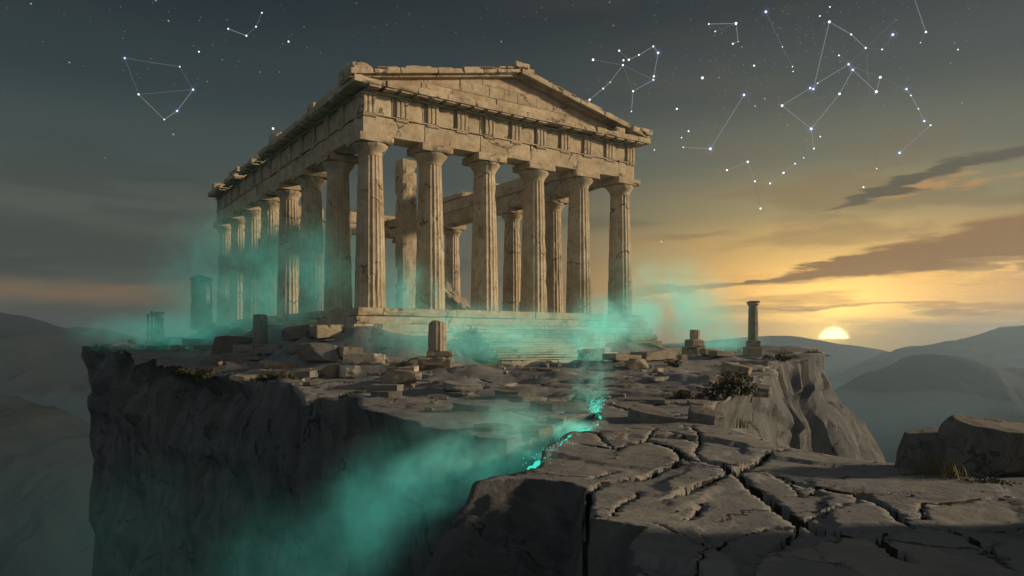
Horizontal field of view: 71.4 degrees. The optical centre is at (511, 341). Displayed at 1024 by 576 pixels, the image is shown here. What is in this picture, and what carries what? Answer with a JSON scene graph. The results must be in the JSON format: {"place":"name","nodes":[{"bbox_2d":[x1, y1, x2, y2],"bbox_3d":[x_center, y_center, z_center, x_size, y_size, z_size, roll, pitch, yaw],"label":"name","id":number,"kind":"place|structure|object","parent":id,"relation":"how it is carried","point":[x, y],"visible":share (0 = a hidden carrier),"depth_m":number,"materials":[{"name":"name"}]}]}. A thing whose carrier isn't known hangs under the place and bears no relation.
{"place":"outdoors","nodes":[
{"label":"outdoors","id":0,"kind":"place"},
{"bbox_2d":[0,395,94,575],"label":"mountain","id":1,"kind":"structure","parent":0,"point":[46,468],"depth_m":290.77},
{"bbox_2d":[0,312,109,423],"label":"mountain","id":2,"kind":"structure","parent":0,"point":[42,363],"depth_m":637.68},
{"bbox_2d":[67,327,144,343],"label":"mountain","id":3,"kind":"structure","parent":0,"point":[108,336],"depth_m":1118.20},
{"bbox_2d":[380,370,417,385],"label":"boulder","id":4,"kind":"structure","parent":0,"point":[406,377],"depth_m":25.89,"materials":[{"name":"stone"}]},
{"bbox_2d":[0,0,1023,351],"label":"sky","id":5,"kind":"structure","parent":0,"point":[107,216],"materials":[{"name":"grey"}]},
{"bbox_2d":[124,57,193,119],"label":"constellation","id":6,"kind":"object","parent":5,"relation":"in","point":[161,92],"visible":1,"depth_m":3599.19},
{"bbox_2d":[3,1,997,146],"bbox_3d":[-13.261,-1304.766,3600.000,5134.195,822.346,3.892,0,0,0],"label":"star dust","id":7,"kind":"object","parent":5,"relation":"in","point":[594,35],"visible":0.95,"depth_m":3599.13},
{"bbox_2d":[589,46,658,111],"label":"constellation","id":8,"kind":"object","parent":5,"relation":"in","point":[626,74],"visible":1,"depth_m":3599.01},
{"bbox_2d":[708,22,738,44],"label":"constellation","id":9,"kind":"object","parent":5,"relation":"in","point":[735,23],"visible":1,"depth_m":3598.92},
{"bbox_2d":[781,21,930,187],"bbox_3d":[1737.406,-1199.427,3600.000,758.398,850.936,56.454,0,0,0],"label":"constellation","id":10,"kind":"object","parent":5,"relation":"in","point":[811,128],"visible":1,"depth_m":3599.09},
{"bbox_2d":[81,324,1023,575],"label":"rock plateau","id":11,"kind":"structure","parent":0,"point":[218,474],"depth_m":16.59,"materials":[{"name":"stone"}]},
{"bbox_2d":[89,341,103,348],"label":"grass tuft","id":12,"kind":"object","parent":11,"relation":"on","point":[94,346],"visible":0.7,"depth_m":73.92,"materials":[{"name":"green plant"}]},
{"bbox_2d":[146,314,148,339],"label":"stone post","id":13,"kind":"object","parent":11,"relation":"on","point":[147,330],"visible":0.73,"depth_m":74.91,"materials":[{"name":"teal stone"}]},
{"bbox_2d":[150,311,152,339],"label":"stone post","id":14,"kind":"object","parent":11,"relation":"on","point":[151,324],"visible":0.79,"depth_m":74.89,"materials":[{"name":"teal stone"}]},
{"bbox_2d":[137,344,169,350],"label":"bush","id":15,"kind":"object","parent":11,"relation":"on","point":[167,346],"visible":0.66,"depth_m":61.76,"materials":[{"name":"green plant"}]},
{"bbox_2d":[145,340,165,346],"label":"stone block","id":16,"kind":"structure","parent":11,"relation":"on","point":[154,342],"depth_m":65.50,"materials":[{"name":"teal stone"}]},
{"bbox_2d":[153,312,164,339],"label":"stone pillar","id":17,"kind":"structure","parent":11,"relation":"on","point":[158,326],"depth_m":73.67,"materials":[{"name":"teal stone"}]},
{"bbox_2d":[156,337,185,344],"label":"stone block","id":18,"kind":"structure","parent":11,"relation":"on","point":[172,340],"depth_m":69.40,"materials":[{"name":"teal stone"}]},
{"bbox_2d":[162,349,188,351],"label":"flat rock","id":19,"kind":"object","parent":11,"relation":"on","point":[172,350],"visible":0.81,"depth_m":58.91,"materials":[{"name":"grey stone"}]},
{"bbox_2d":[170,345,184,348],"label":"stone block","id":20,"kind":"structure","parent":11,"relation":"on","point":[177,346],"depth_m":59.80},
{"bbox_2d":[182,338,205,346],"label":"stone block","id":21,"kind":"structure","parent":11,"relation":"on","point":[191,342],"depth_m":61.36,"materials":[{"name":"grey stone"}]},
{"bbox_2d":[175,367,221,379],"bbox_3d":[-15.977,1.618,36.190,2.373,0.650,1.480,0,0,14],"label":"bush","id":22,"kind":"object","parent":11,"relation":"on","point":[206,373],"visible":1,"depth_m":35.87,"materials":[{"name":"green plant"}]},
{"bbox_2d":[190,274,212,330],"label":"stone pillar","id":23,"kind":"structure","parent":11,"relation":"on","point":[201,305],"depth_m":71.30,"materials":[{"name":"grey stone"}]},
{"bbox_2d":[193,344,212,349],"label":"flat rock","id":24,"kind":"object","parent":11,"relation":"on","point":[201,347],"visible":0.64,"depth_m":56.50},
{"bbox_2d":[208,354,219,360],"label":"stone block","id":25,"kind":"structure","parent":11,"relation":"on","point":[211,357],"depth_m":45.52,"materials":[{"name":"grey stone"}]},
{"bbox_2d":[212,361,239,364],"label":"flat rock","id":26,"kind":"object","parent":11,"relation":"on","point":[227,362],"visible":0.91,"depth_m":39.01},
{"bbox_2d":[211,336,252,354],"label":"stone block","id":27,"kind":"object","parent":11,"relation":"on","point":[223,344],"depth_m":48.86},
{"bbox_2d":[220,353,261,361],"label":"stone block","id":28,"kind":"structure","parent":11,"relation":"on","point":[230,356],"depth_m":44.31,"materials":[{"name":"grey stone"}]},
{"bbox_2d":[233,345,253,352],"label":"stone block","id":29,"kind":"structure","parent":28,"relation":"on","point":[243,348],"depth_m":44.85,"materials":[{"name":"grey stone"}]},
{"bbox_2d":[229,375,256,380],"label":"stone block","id":30,"kind":"object","parent":11,"relation":"on","point":[240,377],"depth_m":31.61,"materials":[{"name":"stone"}]},
{"bbox_2d":[248,363,266,369],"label":"flat rock","id":31,"kind":"object","parent":11,"relation":"on","point":[254,366],"visible":0.37,"depth_m":37.40,"materials":[{"name":"grey stone"}]},
{"bbox_2d":[253,314,267,344],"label":"column stub","id":32,"kind":"object","parent":11,"relation":"on","point":[260,328],"depth_m":45.62,"materials":[{"name":"grey stone"}]},
{"bbox_2d":[253,344,282,353],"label":"stone block","id":33,"kind":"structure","parent":11,"relation":"on","point":[266,348],"depth_m":43.44,"materials":[{"name":"grey stone"}]},
{"bbox_2d":[250,371,300,382],"bbox_3d":[-9.739,1.494,29.303,1.905,0.500,1.540,0,0,-31],"label":"bush","id":34,"kind":"object","parent":11,"relation":"on","point":[263,377],"visible":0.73,"depth_m":28.99,"materials":[{"name":"green plant"}]},
{"bbox_2d":[259,360,296,368],"bbox_3d":[-12.487,1.313,38.016,1.724,0.475,1.213,8,-4,-32],"label":"stone block","id":35,"kind":"object","parent":11,"relation":"on","point":[267,364],"depth_m":37.50,"materials":[{"name":"stone"}]},
{"bbox_2d":[285,346,296,353],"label":"stone block","id":36,"kind":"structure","parent":11,"relation":"on","point":[290,350],"depth_m":39.45,"materials":[{"name":"grey stone"}]},
{"bbox_2d":[280,381,305,385],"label":"flat rock","id":37,"kind":"object","parent":11,"relation":"on","point":[297,383],"visible":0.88,"depth_m":26.53,"materials":[{"name":"grey stone"}]},
{"bbox_2d":[281,324,309,340],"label":"stone block","id":38,"kind":"object","parent":11,"relation":"on","point":[292,333],"depth_m":42.42,"materials":[{"name":"grey stone"}]},
{"bbox_2d":[279,369,317,377],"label":"flat rock","id":39,"kind":"object","parent":11,"relation":"on","point":[306,373],"visible":0.75,"depth_m":31.61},
{"bbox_2d":[304,330,313,337],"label":"stone block","id":40,"kind":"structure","parent":11,"relation":"on","point":[307,333],"depth_m":40.20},
{"bbox_2d":[303,381,321,384],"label":"flat rock","id":41,"kind":"object","parent":11,"relation":"on","point":[312,383],"visible":0.99,"depth_m":26.07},
{"bbox_2d":[294,343,341,360],"bbox_3d":[-10.232,0.547,38.000,2.615,0.966,1.569,0,0,-11],"label":"stone block","id":42,"kind":"object","parent":11,"relation":"on","point":[316,352],"depth_m":37.39,"materials":[{"name":"grey stone"}]},
{"bbox_2d":[308,324,343,337],"bbox_3d":[-10.417,-0.563,39.991,1.636,0.737,1.155,-3,2,-41],"label":"stone block","id":43,"kind":"object","parent":11,"relation":"on","point":[325,331],"depth_m":39.53,"materials":[{"name":"stone"}]},
{"bbox_2d":[320,364,344,377],"bbox_3d":[-8.691,1.420,34.633,0.899,0.673,1.001,0,0,19],"label":"stone block","id":44,"kind":"object","parent":11,"relation":"on","point":[330,371],"depth_m":34.25,"materials":[{"name":"stone"}]},
{"bbox_2d":[338,346,362,356],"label":"stone block","id":45,"kind":"object","parent":11,"relation":"on","point":[344,351],"depth_m":37.66,"materials":[{"name":"stone"}]},
{"bbox_2d":[343,353,385,364],"bbox_3d":[-7.235,0.875,34.704,1.960,0.561,1.009,0,0,-29],"label":"stone block","id":46,"kind":"object","parent":11,"relation":"on","point":[363,359],"depth_m":34.31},
{"bbox_2d":[339,364,395,377],"bbox_3d":[-6.969,1.435,34.502,2.589,0.646,1.311,0,0,-24],"label":"stone block","id":47,"kind":"object","parent":11,"relation":"on","point":[352,371],"depth_m":33.88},
{"bbox_2d":[367,372,379,376],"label":"stone block","id":48,"kind":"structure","parent":11,"relation":"on","point":[373,373],"depth_m":31.87,"materials":[{"name":"grey stone"}]},
{"bbox_2d":[367,384,402,392],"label":"stone block","id":49,"kind":"object","parent":11,"relation":"on","point":[384,387],"depth_m":23.81,"materials":[{"name":"grey stone"}]},
{"bbox_2d":[370,391,401,397],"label":"flat rock","id":50,"kind":"object","parent":11,"relation":"on","point":[390,394],"visible":0.91,"depth_m":20.10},
{"bbox_2d":[385,357,406,366],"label":"stone block","id":51,"kind":"object","parent":11,"relation":"on","point":[396,362],"depth_m":37.16,"materials":[{"name":"grey stone"}]},
{"bbox_2d":[391,369,421,375],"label":"flat rock","id":52,"kind":"object","parent":11,"relation":"on","point":[416,373],"visible":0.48,"depth_m":31.74,"materials":[{"name":"grey stone"}]},
{"bbox_2d":[398,365,418,370],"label":"stone block","id":53,"kind":"object","parent":11,"relation":"on","point":[413,368],"depth_m":32.74,"materials":[{"name":"stone"}]},
{"bbox_2d":[406,359,417,365],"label":"stone block","id":54,"kind":"object","parent":11,"relation":"on","point":[411,362],"depth_m":36.67,"materials":[{"name":"stone"}]},
{"bbox_2d":[418,320,452,370],"bbox_3d":[-3.678,0.205,34.340,1.707,2.474,1.253,0,0,-6],"label":"column stub","id":55,"kind":"object","parent":11,"relation":"on","point":[438,356],"depth_m":33.94,"materials":[{"name":"stone"}]},
{"bbox_2d":[430,395,448,399],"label":"flat rock","id":56,"kind":"object","parent":11,"relation":"on","point":[440,397],"visible":0.98,"depth_m":22.05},
{"bbox_2d":[208,61,680,354],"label":"ruined temple","id":57,"kind":"structure","parent":11,"relation":"on","point":[555,145],"depth_m":48.67,"materials":[{"name":"stone"}]},
{"bbox_2d":[445,281,470,309],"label":"stone block","id":58,"kind":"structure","parent":57,"relation":"on","point":[454,300],"depth_m":57.25,"materials":[{"name":"stone"}]},
{"bbox_2d":[451,361,462,366],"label":"stone block","id":59,"kind":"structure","parent":11,"relation":"on","point":[454,364],"depth_m":35.77,"materials":[{"name":"grey stone"}]},
{"bbox_2d":[448,392,474,395],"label":"flat rock","id":60,"kind":"object","parent":11,"relation":"on","point":[460,393],"visible":1,"depth_m":22.43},
{"bbox_2d":[443,380,481,390],"bbox_3d":[-1.722,1.433,23.087,1.433,0.274,0.787,2,-1,24],"label":"flat rock","id":61,"kind":"object","parent":11,"relation":"on","point":[456,385],"visible":1,"depth_m":22.89,"materials":[{"name":"grey stone"}]},
{"bbox_2d":[452,402,492,411],"bbox_3d":[-0.909,1.540,16.654,0.972,0.242,0.335,0,0,11],"label":"flat rock","id":62,"kind":"object","parent":11,"relation":"on","point":[467,407],"visible":0.94,"depth_m":16.52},
{"bbox_2d":[451,342,494,360],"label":"mist","id":63,"kind":"structure","parent":11,"relation":"on","point":[476,351],"depth_m":41.89,"materials":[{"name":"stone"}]},
{"bbox_2d":[473,423,514,431],"bbox_3d":[-0.345,1.613,13.238,0.844,0.150,0.565,0,8,17],"label":"flat rock","id":64,"kind":"object","parent":11,"relation":"on","point":[494,427],"visible":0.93,"depth_m":13.08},
{"bbox_2d":[477,364,511,366],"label":"stone block","id":65,"kind":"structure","parent":11,"relation":"on","point":[496,365],"depth_m":40.33,"materials":[{"name":"stone"}]},
{"bbox_2d":[486,383,517,385],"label":"flat rock","id":66,"kind":"object","parent":11,"relation":"on","point":[507,384],"visible":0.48,"depth_m":25.52,"materials":[{"name":"grey stone"}]},
{"bbox_2d":[495,390,535,397],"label":"flat rock","id":67,"kind":"object","parent":11,"relation":"on","point":[502,393],"visible":0.92,"depth_m":22.13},
{"bbox_2d":[508,395,546,402],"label":"flat rock","id":68,"kind":"object","parent":11,"relation":"on","point":[519,398],"visible":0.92,"depth_m":19.96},
{"bbox_2d":[515,367,539,369],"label":"stone block","id":69,"kind":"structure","parent":11,"relation":"on","point":[518,368],"depth_m":34.84,"materials":[{"name":"grey stone"}]},
{"bbox_2d":[521,424,552,437],"bbox_3d":[0.438,1.605,12.812,0.639,0.160,0.393,0,6,-17],"label":"flat rock","id":70,"kind":"object","parent":11,"relation":"on","point":[534,430],"visible":0.97,"depth_m":12.69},
{"bbox_2d":[524,363,560,367],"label":"flat rock","id":71,"kind":"object","parent":11,"relation":"on","point":[556,365],"visible":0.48,"depth_m":39.23,"materials":[{"name":"grey stone"}]},
{"bbox_2d":[468,328,617,366],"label":"stone staircase","id":72,"kind":"structure","parent":11,"relation":"on","point":[510,342],"depth_m":43.93,"materials":[{"name":"stone"}]},
{"bbox_2d":[536,367,559,371],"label":"flat rock","id":73,"kind":"object","parent":11,"relation":"on","point":[548,369],"visible":0.98,"depth_m":32.25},
{"bbox_2d":[530,400,575,411],"bbox_3d":[0.949,1.513,16.698,1.086,0.251,0.548,0,0,-6],"label":"flat rock","id":74,"kind":"object","parent":11,"relation":"on","point":[541,405],"visible":0.98,"depth_m":16.52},
{"bbox_2d":[546,415,565,425],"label":"flat rock","id":75,"kind":"object","parent":11,"relation":"on","point":[558,420],"visible":0.98,"depth_m":14.14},
{"bbox_2d":[547,398,564,400],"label":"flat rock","id":76,"kind":"object","parent":11,"relation":"on","point":[551,399],"visible":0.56,"depth_m":20.63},
{"bbox_2d":[527,414,600,469],"bbox_3d":[1.220,1.698,12.880,0.326,0.178,6.485,0,0,15],"label":"glowing seep","id":77,"kind":"object","parent":11,"relation":"on","point":[536,464],"visible":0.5,"depth_m":10.09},
{"bbox_2d":[523,333,616,461],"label":"glowing sparks","id":78,"kind":"object","parent":77,"relation":"on","point":[590,408],"visible":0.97,"depth_m":16.16},
{"bbox_2d":[555,385,578,389],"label":"flat rock","id":79,"kind":"object","parent":11,"relation":"on","point":[572,387],"visible":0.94,"depth_m":23.82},
{"bbox_2d":[577,348,604,360],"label":"stone block","id":80,"kind":"object","parent":11,"relation":"on","point":[596,353],"depth_m":40.58,"materials":[{"name":"stone"}]},
{"bbox_2d":[603,393,625,398],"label":"flat rock","id":81,"kind":"object","parent":11,"relation":"on","point":[613,395],"visible":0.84,"depth_m":21.32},
{"bbox_2d":[602,354,641,360],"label":"stone block","id":82,"kind":"object","parent":11,"relation":"on","point":[620,357],"depth_m":38.42,"materials":[{"name":"stone"}]},
{"bbox_2d":[609,383,638,388],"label":"flat rock","id":83,"kind":"object","parent":11,"relation":"on","point":[624,385],"visible":0.96,"depth_m":25.28,"materials":[{"name":"grey stone"}]},
{"bbox_2d":[624,357,648,369],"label":"rock","id":84,"kind":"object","parent":11,"relation":"on","point":[632,363],"depth_m":35.68,"materials":[{"name":"stone"}]},
{"bbox_2d":[625,398,651,400],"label":"flat rock","id":85,"kind":"object","parent":11,"relation":"on","point":[636,399],"visible":0.82,"depth_m":20.43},
{"bbox_2d":[627,403,675,423],"bbox_3d":[2.962,1.557,14.984,1.052,0.306,0.934,6,9,20],"label":"flat rock","id":86,"kind":"object","parent":11,"relation":"on","point":[641,413],"visible":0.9,"depth_m":14.69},
{"bbox_2d":[630,350,675,360],"bbox_3d":[7.917,0.776,39.994,2.117,0.504,1.491,-3,1,-27],"label":"stone block","id":87,"kind":"object","parent":11,"relation":"on","point":[657,355],"depth_m":39.38,"materials":[{"name":"stone"}]},
{"bbox_2d":[646,400,669,403],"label":"flat rock","id":88,"kind":"object","parent":11,"relation":"on","point":[659,401],"visible":0.96,"depth_m":18.21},
{"bbox_2d":[649,376,668,380],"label":"flat rock","id":89,"kind":"object","parent":11,"relation":"on","point":[660,378],"visible":1,"depth_m":26.01,"materials":[{"name":"grey stone"}]},
{"bbox_2d":[655,388,686,392],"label":"flat rock","id":90,"kind":"object","parent":11,"relation":"on","point":[670,390],"visible":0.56,"depth_m":24.04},
{"bbox_2d":[661,359,682,367],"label":"bush","id":91,"kind":"object","parent":11,"relation":"on","point":[675,363],"visible":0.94,"depth_m":37.81,"materials":[{"name":"green plant"}]},
{"bbox_2d":[666,388,696,399],"bbox_3d":[4.752,1.562,20.012,0.803,0.500,0.855,0,0,25],"label":"bush","id":92,"kind":"object","parent":11,"relation":"on","point":[682,394],"visible":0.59,"depth_m":19.84,"materials":[{"name":"green plant"}]},
{"bbox_2d":[678,354,686,360],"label":"stone block","id":93,"kind":"object","parent":11,"relation":"on","point":[683,357],"depth_m":40.55,"materials":[{"name":"stone"}]},
{"bbox_2d":[682,330,705,356],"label":"column stub","id":94,"kind":"object","parent":11,"relation":"on","point":[694,343],"depth_m":47.67,"materials":[{"name":"stone"}]},
{"bbox_2d":[687,400,709,406],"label":"flat rock","id":95,"kind":"object","parent":11,"relation":"on","point":[698,403],"visible":0.95,"depth_m":18.17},
{"bbox_2d":[687,404,725,427],"bbox_3d":[4.006,1.585,14.838,0.805,0.329,0.567,14,17,34],"label":"flat rock","id":96,"kind":"object","parent":11,"relation":"on","point":[702,415],"visible":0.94,"depth_m":14.67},
{"bbox_2d":[699,348,718,355],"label":"stone block","id":97,"kind":"object","parent":11,"relation":"on","point":[703,351],"depth_m":46.74,"materials":[{"name":"stone"}]},
{"bbox_2d":[708,351,734,356],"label":"stone block","id":98,"kind":"object","parent":11,"relation":"on","point":[722,353],"depth_m":45.59,"materials":[{"name":"stone"}]},
{"bbox_2d":[695,373,756,400],"bbox_3d":[6.056,1.316,20.337,1.670,0.851,0.855,0,0,0],"label":"bush","id":99,"kind":"object","parent":11,"relation":"on","point":[732,385],"visible":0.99,"depth_m":20.25,"materials":[{"name":"green plant"}]},
{"bbox_2d":[720,362,752,376],"bbox_3d":[9.470,1.260,30.144,1.183,0.619,0.831,14,7,28],"label":"stone block","id":100,"kind":"object","parent":11,"relation":"on","point":[727,368],"depth_m":29.89,"materials":[{"name":"stone"}]},
{"bbox_2d":[719,368,759,396],"bbox_3d":[6.847,1.251,21.536,1.194,0.866,1.078,0,0,0],"label":"bush","id":101,"kind":"object","parent":11,"relation":"on","point":[746,390],"visible":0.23,"depth_m":21.37,"materials":[{"name":"green plant"}]},
{"bbox_2d":[733,417,750,428],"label":"grass tuft","id":102,"kind":"object","parent":11,"relation":"on","point":[743,425],"visible":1,"depth_m":14.82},
{"bbox_2d":[730,360,767,366],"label":"stone block","id":103,"kind":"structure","parent":11,"relation":"on","point":[760,362],"depth_m":42.78,"materials":[{"name":"grey stone"}]},
{"bbox_2d":[740,356,761,359],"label":"flat rock","id":104,"kind":"object","parent":11,"relation":"on","point":[756,358],"visible":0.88,"depth_m":49.73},
{"bbox_2d":[742,301,762,356],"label":"broken column","id":105,"kind":"structure","parent":11,"relation":"on","point":[752,348],"depth_m":51.67,"materials":[{"name":"stone"}]},
{"bbox_2d":[749,383,771,397],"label":"flat rock","id":106,"kind":"object","parent":11,"relation":"on","point":[764,391],"visible":0.36,"depth_m":23.59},
{"bbox_2d":[762,352,799,360],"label":"bush","id":107,"kind":"object","parent":11,"relation":"on","point":[781,356],"visible":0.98,"depth_m":49.74,"materials":[{"name":"green plant"}]},
{"bbox_2d":[894,427,944,470],"bbox_3d":[5.672,1.493,9.600,0.919,0.603,0.735,0,0,-17],"label":"boulder","id":108,"kind":"object","parent":11,"relation":"on","point":[923,442],"visible":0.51,"depth_m":9.44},
{"bbox_2d":[889,469,950,481],"bbox_3d":[5.039,1.612,8.686,1.043,0.086,0.812,0,0,0],"label":"grass tuft","id":109,"kind":"object","parent":11,"relation":"on","point":[921,474],"visible":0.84,"depth_m":8.68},
{"bbox_2d":[898,455,957,474],"bbox_3d":[5.195,1.530,8.888,0.626,0.259,0.445,0,0,0],"label":"grass tuft","id":110,"kind":"object","parent":11,"relation":"on","point":[935,468],"visible":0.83,"depth_m":8.89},
{"bbox_2d":[925,457,970,479],"bbox_3d":[5.275,1.515,8.615,0.478,0.281,0.364,0,0,0],"label":"grass tuft","id":111,"kind":"object","parent":11,"relation":"on","point":[949,474],"visible":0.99,"depth_m":8.58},
{"bbox_2d":[938,415,1023,476],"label":"boulder","id":112,"kind":"object","parent":11,"relation":"on","point":[990,447],"visible":0.87,"depth_m":8.97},
{"bbox_2d":[958,476,1020,486],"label":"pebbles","id":113,"kind":"object","parent":11,"relation":"on","point":[993,480],"visible":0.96,"depth_m":8.30,"materials":[{"name":"grey stone"}]},
{"bbox_2d":[683,94,744,149],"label":"constellation","id":114,"kind":"object","parent":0,"point":[710,148],"visible":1,"depth_m":3598.91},
{"bbox_2d":[726,157,803,209],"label":"constellation","id":115,"kind":"object","parent":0,"point":[748,162],"visible":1,"depth_m":3599.05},
{"bbox_2d":[665,336,887,376],"bbox_3d":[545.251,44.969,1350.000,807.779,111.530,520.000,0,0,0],"label":"mountain","id":116,"kind":"structure","parent":0,"point":[841,358],"depth_m":1265.73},
{"bbox_2d":[828,325,1023,389],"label":"mountain","id":117,"kind":"structure","parent":0,"point":[1000,347],"depth_m":884.39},
{"bbox_2d":[833,354,1023,462],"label":"mountain","id":118,"kind":"structure","parent":0,"point":[890,405],"depth_m":503.92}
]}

